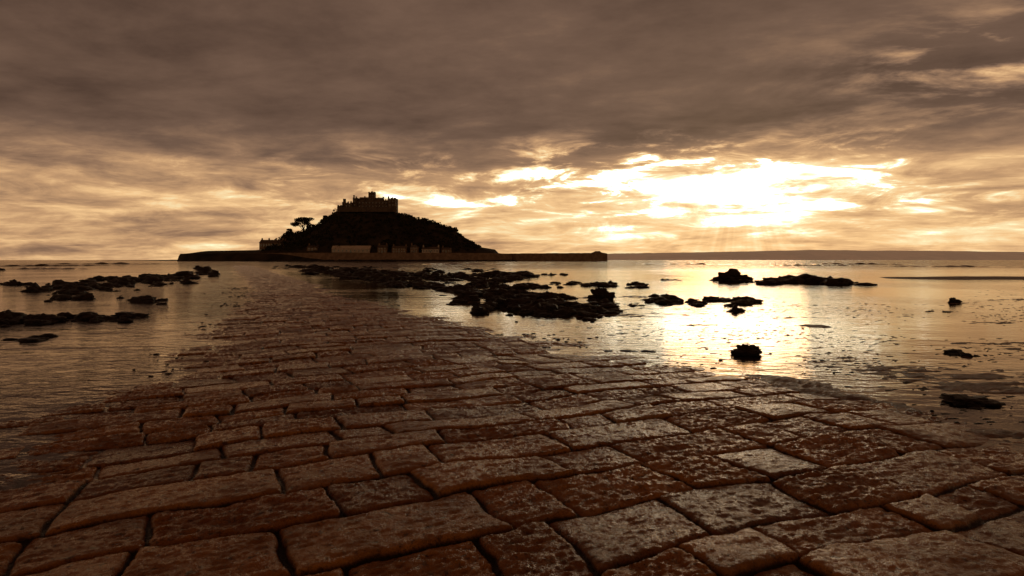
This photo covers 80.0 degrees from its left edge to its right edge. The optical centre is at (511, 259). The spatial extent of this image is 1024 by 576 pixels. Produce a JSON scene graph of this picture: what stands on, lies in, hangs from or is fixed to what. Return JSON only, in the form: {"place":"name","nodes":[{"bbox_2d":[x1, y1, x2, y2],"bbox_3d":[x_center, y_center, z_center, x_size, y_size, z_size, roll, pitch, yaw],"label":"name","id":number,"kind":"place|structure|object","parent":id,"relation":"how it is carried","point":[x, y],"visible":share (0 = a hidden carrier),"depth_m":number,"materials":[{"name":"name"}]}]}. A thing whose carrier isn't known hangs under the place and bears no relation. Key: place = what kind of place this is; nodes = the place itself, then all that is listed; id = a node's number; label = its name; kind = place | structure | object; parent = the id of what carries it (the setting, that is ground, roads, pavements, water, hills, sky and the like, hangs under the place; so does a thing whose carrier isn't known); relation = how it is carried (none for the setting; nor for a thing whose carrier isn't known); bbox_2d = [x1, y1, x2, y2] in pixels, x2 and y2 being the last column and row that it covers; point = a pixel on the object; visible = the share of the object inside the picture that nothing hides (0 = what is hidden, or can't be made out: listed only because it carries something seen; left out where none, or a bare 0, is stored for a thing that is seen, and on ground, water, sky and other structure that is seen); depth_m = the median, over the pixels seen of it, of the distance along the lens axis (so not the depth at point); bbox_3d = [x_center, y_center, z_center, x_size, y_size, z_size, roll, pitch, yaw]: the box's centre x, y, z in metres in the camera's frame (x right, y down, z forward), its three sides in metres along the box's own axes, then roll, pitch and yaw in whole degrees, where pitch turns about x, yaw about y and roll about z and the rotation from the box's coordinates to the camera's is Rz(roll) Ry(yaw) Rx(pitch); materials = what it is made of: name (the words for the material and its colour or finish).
{"place":"outdoors","nodes":[
{"label":"outdoors","id":0,"kind":"place"},
{"bbox_2d":[105,260,176,260],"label":"distant shore","id":1,"kind":"structure","parent":0,"point":[140,260],"depth_m":908.43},
{"bbox_2d":[177,212,497,261],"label":"rocky island","id":2,"kind":"structure","parent":0,"point":[230,255],"depth_m":550.34,"materials":[{"name":"black stone"}]},
{"bbox_2d":[259,238,283,250],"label":"stone house","id":3,"kind":"structure","parent":2,"relation":"on","point":[263,243],"depth_m":548.36,"materials":[{"name":"stone"}]},
{"bbox_2d":[284,228,292,235],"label":"pine tree","id":4,"kind":"object","parent":2,"relation":"on","point":[289,231],"visible":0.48,"depth_m":588.39,"materials":[{"name":"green plant"}]},
{"bbox_2d":[290,217,313,230],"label":"pine tree","id":5,"kind":"object","parent":2,"relation":"on","point":[305,221],"visible":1,"depth_m":587.32,"materials":[{"name":"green plant"}]},
{"bbox_2d":[306,243,318,250],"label":"cottage","id":6,"kind":"structure","parent":2,"relation":"on","point":[310,248],"depth_m":534.00,"materials":[{"name":"stone"}]},
{"bbox_2d":[331,246,370,252],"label":"boathouse","id":7,"kind":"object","parent":2,"relation":"on","point":[358,249],"visible":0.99,"depth_m":532.00,"materials":[{"name":"brown stone"}]},
{"bbox_2d":[337,191,397,212],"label":"castle","id":8,"kind":"structure","parent":2,"relation":"on","point":[371,202],"depth_m":588.00,"materials":[{"name":"stone"}]},
{"bbox_2d":[261,209,480,251],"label":"woodland","id":9,"kind":"object","parent":2,"relation":"on","point":[288,237],"visible":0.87,"depth_m":559.95,"materials":[{"name":"black plant"}]},
{"bbox_2d":[377,243,387,252],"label":"cottage","id":10,"kind":"structure","parent":2,"relation":"on","point":[382,248],"depth_m":531.00,"materials":[{"name":"stone"}]},
{"bbox_2d":[392,244,407,252],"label":"cottage","id":11,"kind":"structure","parent":2,"relation":"on","point":[399,249],"depth_m":531.00,"materials":[{"name":"stone"}]},
{"bbox_2d":[410,243,418,252],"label":"cottage","id":12,"kind":"structure","parent":2,"relation":"on","point":[414,248],"depth_m":531.00,"materials":[{"name":"stone"}]},
{"bbox_2d":[420,243,431,251],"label":"broadleaf tree","id":13,"kind":"object","parent":2,"relation":"on","point":[427,244],"visible":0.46,"depth_m":537.69,"materials":[{"name":"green plant"}]},
{"bbox_2d":[422,245,439,252],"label":"cottage","id":14,"kind":"structure","parent":2,"relation":"on","point":[430,249],"depth_m":532.00,"materials":[{"name":"stone"}]},
{"bbox_2d":[441,246,451,252],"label":"cottage","id":15,"kind":"structure","parent":2,"relation":"on","point":[446,250],"depth_m":534.00,"materials":[{"name":"stone"}]},
{"bbox_2d":[0,260,1023,442],"bbox_3d":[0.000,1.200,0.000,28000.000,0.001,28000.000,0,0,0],"label":"sea water","id":16,"kind":"structure","parent":0,"point":[930,295],"depth_m":17.60,"materials":[{"name":"brown liquid"}]},
{"bbox_2d":[0,279,32,286],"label":"seaweed covered rocks","id":17,"kind":"object","parent":16,"relation":"in","point":[13,282],"visible":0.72,"depth_m":28.86,"materials":[{"name":"black stone"}]},
{"bbox_2d":[0,311,76,328],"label":"seaweed covered rocks","id":18,"kind":"object","parent":16,"relation":"in","point":[11,318],"visible":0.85,"depth_m":11.64,"materials":[{"name":"black stone"}]},
{"bbox_2d":[4,267,87,268],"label":"breaking wave","id":19,"kind":"object","parent":16,"relation":"on","point":[44,268],"visible":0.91,"depth_m":81.32,"materials":[{"name":"liquid"}]},
{"bbox_2d":[5,264,113,265],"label":"breaking wave","id":20,"kind":"object","parent":16,"relation":"on","point":[55,265],"visible":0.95,"depth_m":123.00,"materials":[{"name":"liquid"}]},
{"bbox_2d":[44,294,95,301],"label":"seaweed covered rocks","id":21,"kind":"object","parent":16,"relation":"in","point":[83,297],"visible":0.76,"depth_m":18.48,"materials":[{"name":"black stone"}]},
{"bbox_2d":[58,262,157,263],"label":"breaking wave","id":22,"kind":"object","parent":16,"relation":"on","point":[107,263],"visible":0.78,"depth_m":177.44,"materials":[{"name":"liquid"}]},
{"bbox_2d":[70,311,148,325],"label":"seaweed covered rocks","id":23,"kind":"object","parent":16,"relation":"in","point":[89,317],"visible":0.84,"depth_m":12.12,"materials":[{"name":"black stone"}]},
{"bbox_2d":[19,265,220,295],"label":"seaweed covered rocks","id":24,"kind":"object","parent":16,"relation":"in","point":[70,288],"visible":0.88,"depth_m":28.07,"materials":[{"name":"black stone"}]},
{"bbox_2d":[116,295,168,305],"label":"seaweed covered rocks","id":25,"kind":"object","parent":16,"relation":"in","point":[145,299],"visible":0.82,"depth_m":17.26,"materials":[{"name":"black stone"}]},
{"bbox_2d":[79,270,206,282],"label":"seaweed covered rocks","id":26,"kind":"object","parent":16,"relation":"in","point":[107,278],"visible":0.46,"depth_m":35.66,"materials":[{"name":"black stone"}]},
{"bbox_2d":[273,264,357,268],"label":"seaweed covered rocks","id":27,"kind":"object","parent":16,"relation":"in","point":[299,266],"visible":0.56,"depth_m":91.98,"materials":[{"name":"black stone"}]},
{"bbox_2d":[191,259,515,261],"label":"shore rocks","id":28,"kind":"object","parent":16,"relation":"in","point":[391,260],"visible":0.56,"depth_m":503.58,"materials":[{"name":"black stone"}]},
{"bbox_2d":[270,253,511,260],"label":"harbour wall","id":29,"kind":"structure","parent":16,"relation":"in","point":[412,256],"depth_m":514.49,"materials":[{"name":"brown stone"}]},
{"bbox_2d":[298,265,539,280],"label":"seaweed covered rocks","id":30,"kind":"object","parent":16,"relation":"in","point":[424,274],"visible":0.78,"depth_m":44.75,"materials":[{"name":"black stone"}]},
{"bbox_2d":[339,273,512,291],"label":"seaweed covered rocks","id":31,"kind":"object","parent":16,"relation":"in","point":[380,278],"visible":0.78,"depth_m":29.06,"materials":[{"name":"black stone"}]},
{"bbox_2d":[363,266,494,270],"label":"seaweed covered rocks","id":32,"kind":"object","parent":16,"relation":"in","point":[432,268],"visible":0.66,"depth_m":76.04,"materials":[{"name":"black stone"}]},
{"bbox_2d":[435,284,577,303],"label":"seaweed covered rocks","id":33,"kind":"object","parent":16,"relation":"in","point":[525,293],"visible":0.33,"depth_m":19.46,"materials":[{"name":"black stone"}]},
{"bbox_2d":[0,266,1023,575],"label":"cobblestone causeway","id":34,"kind":"structure","parent":16,"relation":"in","point":[328,434],"depth_m":3.41,"materials":[{"name":"stone"}]},
{"bbox_2d":[445,263,587,264],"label":"breaking wave","id":35,"kind":"object","parent":16,"relation":"on","point":[498,264],"visible":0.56,"depth_m":164.42,"materials":[{"name":"liquid"}]},
{"bbox_2d":[439,283,622,322],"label":"seaweed covered rocks","id":36,"kind":"object","parent":16,"relation":"in","point":[534,307],"visible":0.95,"depth_m":14.78,"materials":[{"name":"black stone"}]},
{"bbox_2d":[537,273,567,275],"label":"seaweed covered rocks","id":37,"kind":"object","parent":16,"relation":"in","point":[563,274],"visible":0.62,"depth_m":48.93,"materials":[{"name":"black stone"}]},
{"bbox_2d":[483,280,648,289],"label":"seaweed covered rocks","id":38,"kind":"object","parent":16,"relation":"in","point":[610,283],"visible":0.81,"depth_m":27.48,"materials":[{"name":"black stone"}]},
{"bbox_2d":[132,287,1023,424],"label":"seaweed scraps","id":39,"kind":"object","parent":16,"relation":"on","point":[803,328],"visible":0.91,"depth_m":8.63,"materials":[{"name":"black plant"}]},
{"bbox_2d":[587,287,615,298],"bbox_3d":[2.734,1.112,18.692,0.878,0.581,0.572,0,0,0],"label":"boulder","id":40,"kind":"object","parent":16,"relation":"in","point":[600,293],"visible":0.59,"depth_m":18.58,"materials":[{"name":"black stone"}]},
{"bbox_2d":[616,303,644,306],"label":"seaweed covered rocks","id":41,"kind":"object","parent":16,"relation":"on","point":[632,305],"visible":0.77,"depth_m":15.97,"materials":[{"name":"black stone"}]},
{"bbox_2d":[646,263,751,264],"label":"breaking wave","id":42,"kind":"object","parent":16,"relation":"on","point":[699,263],"visible":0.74,"depth_m":165.18,"materials":[{"name":"liquid"}]},
{"bbox_2d":[641,293,763,306],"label":"seaweed covered rocks","id":43,"kind":"object","parent":16,"relation":"in","point":[666,298],"visible":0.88,"depth_m":17.26,"materials":[{"name":"black stone"}]},
{"bbox_2d":[710,268,753,280],"bbox_3d":[12.629,1.063,35.011,2.346,1.163,1.899,0,0,0],"label":"boulder","id":44,"kind":"object","parent":16,"relation":"in","point":[731,274],"visible":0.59,"depth_m":34.72,"materials":[{"name":"black stone"}]},
{"bbox_2d":[726,305,745,314],"bbox_3d":[5.195,1.170,14.201,0.468,0.258,0.307,0,0,0],"label":"boulder","id":45,"kind":"object","parent":16,"relation":"in","point":[735,308],"visible":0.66,"depth_m":14.09,"materials":[{"name":"black stone"}]},
{"bbox_2d":[735,279,754,281],"bbox_3d":[12.534,1.175,32.943,1.051,0.302,0.961,0,0,0],"label":"boulder","id":46,"kind":"object","parent":16,"relation":"in","point":[743,280],"visible":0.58,"depth_m":32.80,"materials":[{"name":"black stone"}]},
{"bbox_2d":[730,344,762,357],"bbox_3d":[2.978,1.168,7.718,0.400,0.213,0.318,0,0,0],"label":"boulder","id":47,"kind":"object","parent":16,"relation":"in","point":[750,351],"visible":0.84,"depth_m":7.67,"materials":[{"name":"black stone"}]},
{"bbox_2d":[754,273,877,285],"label":"seaweed covered rocks","id":48,"kind":"object","parent":16,"relation":"in","point":[804,278],"visible":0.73,"depth_m":30.99,"materials":[{"name":"black stone"}]},
{"bbox_2d":[772,264,864,265],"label":"breaking wave","id":49,"kind":"object","parent":16,"relation":"on","point":[820,265],"visible":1,"depth_m":128.43,"materials":[{"name":"liquid"}]},
{"bbox_2d":[822,263,914,264],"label":"breaking wave","id":50,"kind":"object","parent":16,"relation":"on","point":[860,263],"visible":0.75,"depth_m":165.41,"materials":[{"name":"liquid"}]},
{"bbox_2d":[880,265,995,266],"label":"breaking wave","id":51,"kind":"object","parent":16,"relation":"on","point":[941,266],"visible":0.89,"depth_m":107.62,"materials":[{"name":"liquid"}]},
{"bbox_2d":[947,297,962,302],"bbox_3d":[12.322,1.184,16.979,0.372,0.283,0.239,0,0,0],"label":"boulder","id":52,"kind":"object","parent":16,"relation":"in","point":[953,300],"visible":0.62,"depth_m":16.94,"materials":[{"name":"black stone"}]},
{"bbox_2d":[944,349,986,356],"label":"seaweed covered rocks","id":53,"kind":"object","parent":16,"relation":"on","point":[954,352],"visible":0.98,"depth_m":7.71,"materials":[{"name":"black stone"}]},
{"bbox_2d":[939,394,1005,410],"bbox_3d":[3.861,1.192,5.135,0.446,0.107,0.370,0,0,0],"label":"boulder","id":54,"kind":"object","parent":16,"relation":"on","point":[961,401],"visible":0.95,"depth_m":5.05,"materials":[{"name":"black stone"}]},
{"bbox_2d":[0,260,1023,450],"bbox_3d":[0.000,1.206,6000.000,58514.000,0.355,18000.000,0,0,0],"label":"wet sand","id":55,"kind":"structure","parent":0,"point":[1006,427],"depth_m":7.47,"materials":[{"name":"brown sand"}]},
{"bbox_2d":[3,333,58,343],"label":"seaweed covered rocks","id":56,"kind":"object","parent":55,"relation":"on","point":[38,338],"visible":0.97,"depth_m":9.14,"materials":[{"name":"black stone"}]},
{"bbox_2d":[0,0,1023,259],"label":"sky","id":57,"kind":"structure","parent":0,"point":[130,129],"materials":[{"name":"brown"}]},
{"bbox_2d":[510,251,607,261],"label":"harbour pier","id":58,"kind":"structure","parent":0,"point":[597,256],"depth_m":526.13,"materials":[{"name":"brown stone"}]},
{"bbox_2d":[604,350,655,352],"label":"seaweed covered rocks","id":59,"kind":"object","parent":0,"point":[647,351],"visible":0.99,"depth_m":8.00,"materials":[{"name":"black stone"}]},
{"bbox_2d":[607,250,1023,259],"bbox_3d":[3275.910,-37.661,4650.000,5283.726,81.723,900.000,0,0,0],"label":"distant hills","id":60,"kind":"structure","parent":0,"point":[852,255],"depth_m":4339.13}
]}

